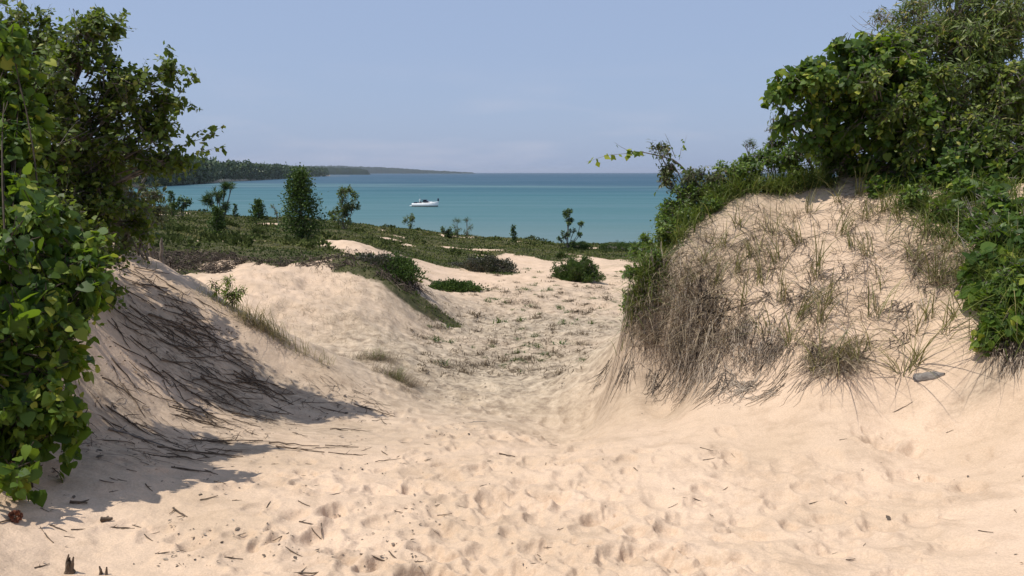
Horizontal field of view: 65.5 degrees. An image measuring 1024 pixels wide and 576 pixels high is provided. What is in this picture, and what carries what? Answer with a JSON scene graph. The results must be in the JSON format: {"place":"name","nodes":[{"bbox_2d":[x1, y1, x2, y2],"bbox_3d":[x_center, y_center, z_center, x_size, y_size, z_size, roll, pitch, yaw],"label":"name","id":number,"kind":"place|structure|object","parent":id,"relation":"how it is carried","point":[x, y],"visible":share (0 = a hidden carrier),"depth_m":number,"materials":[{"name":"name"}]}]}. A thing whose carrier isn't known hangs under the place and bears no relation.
{"place":"outdoors","nodes":[
{"label":"outdoors","id":0,"kind":"place"},
{"bbox_2d":[129,175,329,187],"bbox_3d":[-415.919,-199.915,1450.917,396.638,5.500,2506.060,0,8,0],"label":"shore","id":1,"kind":"structure","parent":0,"point":[222,180],"depth_m":967.03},
{"bbox_2d":[47,153,328,186],"bbox_3d":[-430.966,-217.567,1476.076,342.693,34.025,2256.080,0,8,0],"label":"wood","id":2,"kind":"object","parent":1,"relation":"on","point":[212,170],"visible":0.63,"depth_m":994.47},
{"bbox_2d":[257,163,370,174],"bbox_3d":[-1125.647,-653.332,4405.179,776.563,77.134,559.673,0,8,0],"label":"hills","id":3,"kind":"structure","parent":0,"point":[344,171],"depth_m":4160.05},
{"bbox_2d":[297,165,475,173],"bbox_3d":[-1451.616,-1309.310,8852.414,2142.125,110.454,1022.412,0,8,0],"label":"hills","id":4,"kind":"structure","parent":0,"point":[378,170],"depth_m":8429.74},
{"bbox_2d":[132,173,785,242],"bbox_3d":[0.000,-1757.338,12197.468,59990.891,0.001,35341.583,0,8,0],"label":"lake","id":5,"kind":"structure","parent":0,"point":[609,207],"depth_m":319.28,"materials":[{"name":"liquid"}]},
{"bbox_2d":[410,198,438,206],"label":"motor boat","id":6,"kind":"object","parent":5,"relation":"on","point":[425,203],"visible":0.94,"depth_m":259.60,"materials":[{"name":"white plastic"}]},
{"bbox_2d":[0,175,1023,575],"bbox_3d":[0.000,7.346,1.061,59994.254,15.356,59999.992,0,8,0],"label":"ground","id":7,"kind":"structure","parent":0,"point":[606,485],"depth_m":7.15,"materials":[{"name":"sand"}]},
{"bbox_2d":[0,509,23,522],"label":"pine cone","id":8,"kind":"object","parent":7,"relation":"on","point":[17,514],"visible":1,"depth_m":5.03,"materials":[{"name":"plant"}]},
{"bbox_2d":[0,12,121,507],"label":"grapevine thicket","id":9,"kind":"object","parent":7,"relation":"on","point":[44,323],"visible":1,"depth_m":5.80,"materials":[{"name":"green plant"}]},
{"bbox_2d":[64,554,75,573],"bbox_3d":[-2.549,1.607,4.575,0.060,0.164,0.064,6,10,35],"label":"stump","id":10,"kind":"object","parent":7,"relation":"on","point":[69,566],"visible":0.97,"depth_m":4.57,"materials":[{"name":"brown wood"}]},
{"bbox_2d":[0,0,226,319],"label":"poplar tree","id":11,"kind":"object","parent":7,"relation":"on","point":[93,179],"visible":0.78,"depth_m":8.54,"materials":[{"name":"green plant"}]},
{"bbox_2d":[80,170,171,260],"bbox_3d":[-5.182,-0.970,10.274,1.173,1.476,1.394,7,11,38],"label":"birch shrub","id":12,"kind":"object","parent":7,"relation":"on","point":[153,194],"visible":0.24,"depth_m":10.33,"materials":[{"name":"green plant"}]},
{"bbox_2d":[105,404,151,435],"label":"dry twig","id":13,"kind":"object","parent":7,"relation":"on","point":[116,412],"visible":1,"depth_m":7.30,"materials":[{"name":"brown wood"}]},
{"bbox_2d":[108,425,164,445],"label":"fallen branch","id":14,"kind":"object","parent":7,"relation":"on","point":[118,431],"visible":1,"depth_m":7.06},
{"bbox_2d":[159,237,163,263],"bbox_3d":[-4.954,-0.501,11.246,0.078,0.426,0.064,0,8,0],"label":"dead stub","id":15,"kind":"object","parent":7,"relation":"on","point":[161,258],"visible":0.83,"depth_m":11.22,"materials":[{"name":"wood"}]},
{"bbox_2d":[166,190,177,214],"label":"dark sapling","id":16,"kind":"object","parent":7,"relation":"on","point":[170,199],"visible":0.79,"depth_m":63.54,"materials":[{"name":"green plant"}]},
{"bbox_2d":[169,195,192,215],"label":"roundleaf bush","id":17,"kind":"object","parent":7,"relation":"on","point":[183,202],"visible":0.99,"depth_m":59.61,"materials":[{"name":"green plant"}]},
{"bbox_2d":[157,445,208,457],"bbox_3d":[-2.979,1.467,7.238,0.462,0.045,0.287,16,-3,-20],"label":"branched stick","id":18,"kind":"object","parent":7,"relation":"on","point":[174,449],"visible":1,"depth_m":7.19,"materials":[{"name":"brown wood"}]},
{"bbox_2d":[148,313,237,345],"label":"dead branch","id":19,"kind":"object","parent":7,"relation":"on","point":[156,316],"visible":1,"depth_m":9.61,"materials":[{"name":"brown wood"}]},
{"bbox_2d":[180,414,233,429],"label":"dry twig","id":20,"kind":"object","parent":7,"relation":"on","point":[206,422],"visible":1,"depth_m":8.21,"materials":[{"name":"brown wood"}]},
{"bbox_2d":[204,278,223,296],"bbox_3d":[-3.982,0.017,10.615,0.250,0.313,0.332,-4,9,-24],"label":"leafy sprout","id":21,"kind":"object","parent":7,"relation":"on","point":[215,288],"visible":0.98,"depth_m":10.60,"materials":[{"name":"green plant"}]},
{"bbox_2d":[204,205,228,234],"bbox_3d":[-13.367,-2.973,35.953,1.114,1.571,1.162,0,8,0],"label":"spruce sapling","id":22,"kind":"object","parent":7,"relation":"on","point":[217,212],"visible":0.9,"depth_m":35.83,"materials":[{"name":"green plant"}]},
{"bbox_2d":[199,179,235,220],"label":"pine tree","id":23,"kind":"object","parent":7,"relation":"on","point":[208,199],"visible":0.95,"depth_m":49.61,"materials":[{"name":"green plant"}]},
{"bbox_2d":[200,376,252,407],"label":"dry twig","id":24,"kind":"object","parent":7,"relation":"on","point":[216,385],"visible":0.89,"depth_m":9.05,"materials":[{"name":"brown wood"}]},
{"bbox_2d":[216,274,246,308],"bbox_3d":[-3.720,0.059,10.626,0.440,0.530,0.325,2,8,13],"label":"leafy sprout","id":25,"kind":"object","parent":7,"relation":"on","point":[233,295],"visible":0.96,"depth_m":10.59,"materials":[{"name":"green plant"}]},
{"bbox_2d":[80,273,393,470],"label":"bank litter","id":26,"kind":"object","parent":7,"relation":"on","point":[366,408],"visible":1,"depth_m":9.04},
{"bbox_2d":[226,294,254,324],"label":"dune grass clump","id":27,"kind":"object","parent":7,"relation":"on","point":[240,311],"visible":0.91,"depth_m":10.48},
{"bbox_2d":[230,294,281,331],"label":"dune grass clump","id":28,"kind":"object","parent":7,"relation":"on","point":[254,316],"visible":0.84,"depth_m":10.48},
{"bbox_2d":[248,196,267,218],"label":"juniper bush","id":29,"kind":"object","parent":7,"relation":"on","point":[257,208],"visible":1,"depth_m":61.59,"materials":[{"name":"green plant"}]},
{"bbox_2d":[243,298,273,331],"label":"dune grass clump","id":30,"kind":"object","parent":7,"relation":"on","point":[260,319],"visible":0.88,"depth_m":10.46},
{"bbox_2d":[238,303,281,336],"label":"dune grass clump","id":31,"kind":"object","parent":7,"relation":"on","point":[262,322],"visible":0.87,"depth_m":10.49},
{"bbox_2d":[246,304,279,340],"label":"dune grass clump","id":32,"kind":"object","parent":7,"relation":"on","point":[268,324],"visible":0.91,"depth_m":10.52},
{"bbox_2d":[129,243,433,296],"bbox_3d":[-6.378,-0.494,20.946,8.610,2.898,19.760,-1,8,-10],"label":"ground cover","id":33,"kind":"object","parent":7,"relation":"on","point":[170,261],"visible":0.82,"depth_m":20.71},
{"bbox_2d":[273,162,328,239],"bbox_3d":[-10.000,-4.006,37.886,2.726,4.028,2.836,0,8,0],"label":"juniper tree","id":34,"kind":"object","parent":7,"relation":"on","point":[299,183],"visible":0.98,"depth_m":37.57,"materials":[{"name":"green plant"}]},
{"bbox_2d":[328,184,361,229],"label":"poplar sapling","id":35,"kind":"object","parent":7,"relation":"on","point":[343,210],"visible":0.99,"depth_m":49.71,"materials":[{"name":"green plant"}]},
{"bbox_2d":[343,344,411,370],"bbox_3d":[-2.188,1.120,13.174,1.623,0.376,1.444,-2,9,-15],"label":"dry grass hummock","id":36,"kind":"object","parent":7,"relation":"on","point":[376,357],"visible":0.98,"depth_m":13.28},
{"bbox_2d":[102,206,657,327],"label":"ground cover","id":37,"kind":"object","parent":7,"relation":"on","point":[413,244],"visible":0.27,"depth_m":47.36,"materials":[{"name":"plant"}]},
{"bbox_2d":[356,250,417,268],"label":"ridge scrub","id":38,"kind":"object","parent":7,"relation":"on","point":[381,258],"visible":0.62,"depth_m":20.52,"materials":[{"name":"green plant"}]},
{"bbox_2d":[115,209,660,282],"bbox_3d":[-4.553,-3.574,55.800,41.866,5.419,53.489,-4,9,-25],"label":"scrub","id":39,"kind":"object","parent":7,"relation":"on","point":[233,238],"visible":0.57,"depth_m":37.06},
{"bbox_2d":[375,250,430,284],"bbox_3d":[-2.887,-0.562,20.394,1.559,0.880,1.306,-7,11,-42],"label":"ridge juniper","id":40,"kind":"object","parent":7,"relation":"on","point":[408,271],"visible":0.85,"depth_m":20.19,"materials":[{"name":"green plant"}]},
{"bbox_2d":[363,359,448,392],"bbox_3d":[-1.424,1.227,11.651,1.466,0.665,1.551,8,11,42],"label":"dry grass hummock","id":41,"kind":"object","parent":7,"relation":"on","point":[400,376],"visible":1,"depth_m":11.60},
{"bbox_2d":[402,213,414,228],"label":"aspen sapling","id":42,"kind":"object","parent":7,"relation":"on","point":[411,220],"visible":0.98,"depth_m":65.78,"materials":[{"name":"green plant"}]},
{"bbox_2d":[249,269,617,378],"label":"sparse dune grass","id":43,"kind":"structure","parent":7,"relation":"on","point":[465,365],"depth_m":16.60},
{"bbox_2d":[440,226,452,237],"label":"skyline bush","id":44,"kind":"object","parent":7,"relation":"on","point":[447,232],"visible":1,"depth_m":63.90,"materials":[{"name":"green plant"}]},
{"bbox_2d":[449,218,461,237],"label":"fir sapling","id":45,"kind":"object","parent":7,"relation":"on","point":[457,229],"visible":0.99,"depth_m":63.88,"materials":[{"name":"green plant"}]},
{"bbox_2d":[428,277,489,292],"bbox_3d":[-1.949,-0.073,29.041,2.318,0.636,1.635,0,8,0],"label":"flat juniper","id":46,"kind":"object","parent":7,"relation":"on","point":[452,285],"visible":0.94,"depth_m":28.77,"materials":[{"name":"green plant"}]},
{"bbox_2d":[446,254,520,272],"bbox_3d":[-1.423,-1.176,38.220,3.749,1.041,2.373,0,8,0],"label":"scrub mound","id":47,"kind":"object","parent":7,"relation":"on","point":[483,265],"visible":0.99,"depth_m":37.81,"materials":[{"name":"green plant"}]},
{"bbox_2d":[509,224,517,241],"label":"cedar tree","id":48,"kind":"object","parent":7,"relation":"on","point":[513,231],"visible":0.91,"depth_m":61.97,"materials":[{"name":"green plant"}]},
{"bbox_2d":[34,303,1023,567],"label":"litter crumbs","id":49,"kind":"object","parent":7,"relation":"on","point":[322,453],"visible":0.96,"depth_m":7.62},
{"bbox_2d":[556,208,584,247],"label":"alder sapling","id":50,"kind":"object","parent":7,"relation":"on","point":[567,212],"visible":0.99,"depth_m":59.91,"materials":[{"name":"green plant"}]},
{"bbox_2d":[550,254,605,282],"bbox_3d":[2.877,-0.889,35.016,2.480,1.225,2.069,0,8,0],"label":"juniper mound","id":51,"kind":"object","parent":7,"relation":"on","point":[576,270],"visible":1,"depth_m":34.68,"materials":[{"name":"green plant"}]},
{"bbox_2d":[563,241,593,249],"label":"shrub","id":52,"kind":"object","parent":7,"relation":"on","point":[582,245],"visible":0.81,"depth_m":60.60,"materials":[{"name":"green plant"}]},
{"bbox_2d":[595,240,640,251],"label":"shrub","id":53,"kind":"object","parent":7,"relation":"on","point":[614,247],"visible":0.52,"depth_m":57.01,"materials":[{"name":"green plant"}]},
{"bbox_2d":[588,136,727,205],"bbox_3d":[1.986,-1.449,10.781,1.942,1.260,0.602,-1,8,-9],"label":"sand cherry shrub","id":54,"kind":"object","parent":7,"relation":"on","point":[668,169],"visible":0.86,"depth_m":10.74,"materials":[{"name":"green plant"}]},
{"bbox_2d":[615,180,730,314],"bbox_3d":[2.164,-0.512,10.600,1.948,1.841,0.923,-5,9,-28],"label":"leafy plant","id":55,"kind":"object","parent":7,"relation":"on","point":[662,218],"visible":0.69,"depth_m":10.54,"materials":[{"name":"green plant"}]},
{"bbox_2d":[665,220,729,265],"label":"beach grass tuft","id":56,"kind":"object","parent":7,"relation":"on","point":[706,254],"visible":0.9,"depth_m":9.65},
{"bbox_2d":[668,254,733,292],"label":"beach grass tuft","id":57,"kind":"object","parent":7,"relation":"on","point":[716,280],"visible":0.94,"depth_m":9.34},
{"bbox_2d":[703,216,742,251],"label":"beach grass tuft","id":58,"kind":"object","parent":7,"relation":"on","point":[721,238],"visible":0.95,"depth_m":9.76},
{"bbox_2d":[709,248,761,310],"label":"beach grass tuft","id":59,"kind":"object","parent":7,"relation":"on","point":[742,299],"visible":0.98,"depth_m":8.92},
{"bbox_2d":[719,229,755,277],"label":"beach grass tuft","id":60,"kind":"object","parent":7,"relation":"on","point":[740,263],"visible":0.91,"depth_m":9.29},
{"bbox_2d":[724,199,761,229],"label":"beach grass tuft","id":61,"kind":"object","parent":7,"relation":"on","point":[738,223],"visible":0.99,"depth_m":9.95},
{"bbox_2d":[730,218,770,260],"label":"beach grass tuft","id":62,"kind":"object","parent":7,"relation":"on","point":[752,244],"visible":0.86,"depth_m":9.47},
{"bbox_2d":[741,139,763,175],"bbox_3d":[3.840,-1.760,12.879,0.374,1.378,0.410,0,8,0],"label":"cedar sapling","id":63,"kind":"object","parent":7,"relation":"on","point":[750,143],"visible":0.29,"depth_m":12.78,"materials":[{"name":"green plant"}]},
{"bbox_2d":[709,245,805,289],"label":"beach grass tuft","id":64,"kind":"object","parent":7,"relation":"on","point":[760,275],"visible":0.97,"depth_m":9.05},
{"bbox_2d":[736,293,785,342],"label":"beach grass tuft","id":65,"kind":"object","parent":7,"relation":"on","point":[758,326],"visible":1,"depth_m":8.54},
{"bbox_2d":[712,295,820,346],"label":"beach grass tuft","id":66,"kind":"object","parent":7,"relation":"on","point":[788,336],"visible":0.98,"depth_m":8.24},
{"bbox_2d":[745,229,793,268],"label":"beach grass tuft","id":67,"kind":"object","parent":7,"relation":"on","point":[777,252],"visible":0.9,"depth_m":9.29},
{"bbox_2d":[752,203,787,237],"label":"beach grass tuft","id":68,"kind":"object","parent":7,"relation":"on","point":[772,231],"visible":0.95,"depth_m":9.76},
{"bbox_2d":[764,114,777,174],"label":"flowering weed","id":69,"kind":"object","parent":7,"relation":"on","point":[770,140],"visible":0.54,"depth_m":11.11,"materials":[{"name":"green plant"}]},
{"bbox_2d":[758,202,806,246],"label":"beach grass tuft","id":70,"kind":"object","parent":7,"relation":"on","point":[793,237],"visible":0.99,"depth_m":9.41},
{"bbox_2d":[767,254,826,304],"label":"beach grass tuft","id":71,"kind":"object","parent":7,"relation":"on","point":[785,288],"visible":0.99,"depth_m":8.68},
{"bbox_2d":[704,133,895,194],"bbox_3d":[3.950,-1.657,10.942,2.791,1.093,1.008,1,8,7],"label":"weed patch","id":72,"kind":"object","parent":7,"relation":"on","point":[768,157],"visible":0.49,"depth_m":10.87,"materials":[{"name":"green plant"}]},
{"bbox_2d":[586,177,1023,414],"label":"hanging roots","id":73,"kind":"object","parent":7,"relation":"on","point":[773,357],"visible":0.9,"depth_m":8.76,"materials":[{"name":"plant"}]},
{"bbox_2d":[758,310,855,375],"bbox_3d":[2.896,0.531,7.806,0.996,0.697,1.258,6,10,35],"label":"beach grass tuft","id":74,"kind":"object","parent":7,"relation":"on","point":[814,362],"visible":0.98,"depth_m":7.77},
{"bbox_2d":[791,262,843,308],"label":"beach grass tuft","id":75,"kind":"object","parent":7,"relation":"on","point":[824,299],"visible":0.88,"depth_m":8.38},
{"bbox_2d":[805,180,837,213],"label":"beach grass tuft","id":76,"kind":"object","parent":7,"relation":"on","point":[807,209],"visible":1,"depth_m":9.94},
{"bbox_2d":[802,212,846,280],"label":"beach grass tuft","id":77,"kind":"object","parent":7,"relation":"on","point":[818,264],"visible":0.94,"depth_m":8.77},
{"bbox_2d":[796,282,857,327],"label":"beach grass tuft","id":78,"kind":"object","parent":7,"relation":"on","point":[818,311],"visible":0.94,"depth_m":8.23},
{"bbox_2d":[815,176,845,202],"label":"beach grass tuft","id":79,"kind":"object","parent":7,"relation":"on","point":[837,194],"visible":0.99,"depth_m":10.01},
{"bbox_2d":[788,275,888,324],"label":"beach grass tuft","id":80,"kind":"object","parent":7,"relation":"on","point":[798,313],"visible":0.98,"depth_m":8.41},
{"bbox_2d":[827,217,863,251],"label":"beach grass tuft","id":81,"kind":"object","parent":7,"relation":"on","point":[851,245],"visible":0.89,"depth_m":9.07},
{"bbox_2d":[831,192,875,235],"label":"beach grass tuft","id":82,"kind":"object","parent":7,"relation":"on","point":[843,227],"visible":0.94,"depth_m":9.37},
{"bbox_2d":[837,214,873,257],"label":"beach grass tuft","id":83,"kind":"object","parent":7,"relation":"on","point":[863,251],"visible":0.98,"depth_m":8.90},
{"bbox_2d":[829,318,882,364],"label":"beach grass tuft","id":84,"kind":"object","parent":7,"relation":"on","point":[853,355],"visible":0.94,"depth_m":7.67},
{"bbox_2d":[793,316,928,378],"bbox_3d":[3.197,0.512,7.614,1.481,0.556,1.157,-4,9,-26],"label":"beach grass tuft","id":85,"kind":"object","parent":7,"relation":"on","point":[837,359],"visible":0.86,"depth_m":7.69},
{"bbox_2d":[850,158,877,197],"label":"beach grass tuft","id":86,"kind":"object","parent":7,"relation":"on","point":[859,182],"visible":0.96,"depth_m":10.08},
{"bbox_2d":[837,311,906,354],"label":"beach grass tuft","id":87,"kind":"object","parent":7,"relation":"on","point":[868,339],"visible":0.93,"depth_m":7.74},
{"bbox_2d":[844,185,906,221],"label":"beach grass tuft","id":88,"kind":"object","parent":7,"relation":"on","point":[866,200],"visible":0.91,"depth_m":9.55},
{"bbox_2d":[863,175,892,199],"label":"hanging weed","id":89,"kind":"object","parent":7,"relation":"on","point":[873,190],"visible":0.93,"depth_m":9.96,"materials":[{"name":"green plant"}]},
{"bbox_2d":[858,174,898,217],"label":"beach grass tuft","id":90,"kind":"object","parent":7,"relation":"on","point":[882,210],"visible":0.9,"depth_m":9.58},
{"bbox_2d":[852,268,924,320],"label":"beach grass tuft","id":91,"kind":"object","parent":7,"relation":"on","point":[874,306],"visible":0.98,"depth_m":8.06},
{"bbox_2d":[759,30,1023,190],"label":"grapevine shrub","id":92,"kind":"object","parent":7,"relation":"on","point":[820,83],"visible":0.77,"depth_m":9.99,"materials":[{"name":"green plant"}]},
{"bbox_2d":[849,336,936,384],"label":"beach grass tuft","id":93,"kind":"object","parent":7,"relation":"on","point":[896,364],"visible":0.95,"depth_m":7.50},
{"bbox_2d":[852,0,942,50],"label":"sparse tree","id":94,"kind":"object","parent":7,"relation":"on","point":[878,18],"visible":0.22,"depth_m":12.09,"materials":[{"name":"green plant"}]},
{"bbox_2d":[881,188,931,223],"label":"beach grass tuft","id":95,"kind":"object","parent":7,"relation":"on","point":[899,214],"visible":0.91,"depth_m":9.33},
{"bbox_2d":[883,202,936,235],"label":"beach grass tuft","id":96,"kind":"object","parent":7,"relation":"on","point":[926,228],"visible":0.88,"depth_m":8.95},
{"bbox_2d":[804,153,1023,362],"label":"bank grass","id":97,"kind":"structure","parent":7,"relation":"on","point":[1012,194],"depth_m":8.58,"materials":[{"name":"plant"}]},
{"bbox_2d":[888,283,944,324],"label":"beach grass tuft","id":98,"kind":"object","parent":7,"relation":"on","point":[926,313],"visible":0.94,"depth_m":7.73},
{"bbox_2d":[886,289,950,339],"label":"beach grass tuft","id":99,"kind":"object","parent":7,"relation":"on","point":[917,326],"visible":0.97,"depth_m":7.64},
{"bbox_2d":[884,224,957,266],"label":"beach grass tuft","id":100,"kind":"object","parent":7,"relation":"on","point":[916,253],"visible":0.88,"depth_m":8.58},
{"bbox_2d":[858,318,989,374],"bbox_3d":[3.721,0.466,7.250,1.157,0.680,1.220,2,8,13],"label":"beach grass tuft","id":101,"kind":"object","parent":7,"relation":"on","point":[917,356],"visible":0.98,"depth_m":7.44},
{"bbox_2d":[880,223,974,286],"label":"beach grass tuft","id":102,"kind":"object","parent":7,"relation":"on","point":[941,270],"visible":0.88,"depth_m":8.09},
{"bbox_2d":[913,371,944,381],"bbox_3d":[3.819,0.806,7.286,0.268,0.071,0.100,-18,37,43],"label":"driftwood chunk","id":103,"kind":"object","parent":7,"relation":"on","point":[920,377],"visible":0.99,"depth_m":7.28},
{"bbox_2d":[908,210,966,253],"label":"beach grass tuft","id":104,"kind":"object","parent":7,"relation":"on","point":[950,244],"visible":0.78,"depth_m":8.54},
{"bbox_2d":[852,14,1023,178],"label":"dogwood shrub","id":105,"kind":"object","parent":7,"relation":"on","point":[901,103],"visible":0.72,"depth_m":9.75,"materials":[{"name":"green plant"}]},
{"bbox_2d":[914,294,975,341],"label":"beach grass tuft","id":106,"kind":"object","parent":7,"relation":"on","point":[943,320],"visible":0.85,"depth_m":7.48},
{"bbox_2d":[925,270,967,324],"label":"beach grass tuft","id":107,"kind":"object","parent":7,"relation":"on","point":[949,309],"visible":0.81,"depth_m":7.57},
{"bbox_2d":[871,0,1023,143],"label":"willow tree","id":108,"kind":"object","parent":7,"relation":"on","point":[967,22],"visible":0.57,"depth_m":10.09,"materials":[{"name":"green plant"}]},
{"bbox_2d":[891,167,1023,318],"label":"trailing weed","id":109,"kind":"object","parent":7,"relation":"on","point":[1001,229],"visible":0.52,"depth_m":8.59,"materials":[{"name":"green plant"}]},
{"bbox_2d":[941,234,976,282],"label":"beach grass tuft","id":110,"kind":"object","parent":7,"relation":"on","point":[953,265],"visible":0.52,"depth_m":8.01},
{"bbox_2d":[938,160,1023,356],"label":"creeping grapevine","id":111,"kind":"object","parent":7,"relation":"on","point":[1015,320],"visible":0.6,"depth_m":7.59,"materials":[{"name":"green plant"}]},
{"bbox_2d":[0,0,1023,172],"label":"sky","id":112,"kind":"structure","parent":0,"point":[475,86],"materials":[{"name":"blue"}]},
{"bbox_2d":[572,154,861,355],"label":"crest grass","id":113,"kind":"structure","parent":0,"point":[780,183],"depth_m":10.43,"materials":[{"name":"plant"}]},
{"bbox_2d":[597,195,981,401],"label":"dead grass","id":114,"kind":"structure","parent":0,"point":[830,362],"depth_m":9.07,"materials":[{"name":"plant"}]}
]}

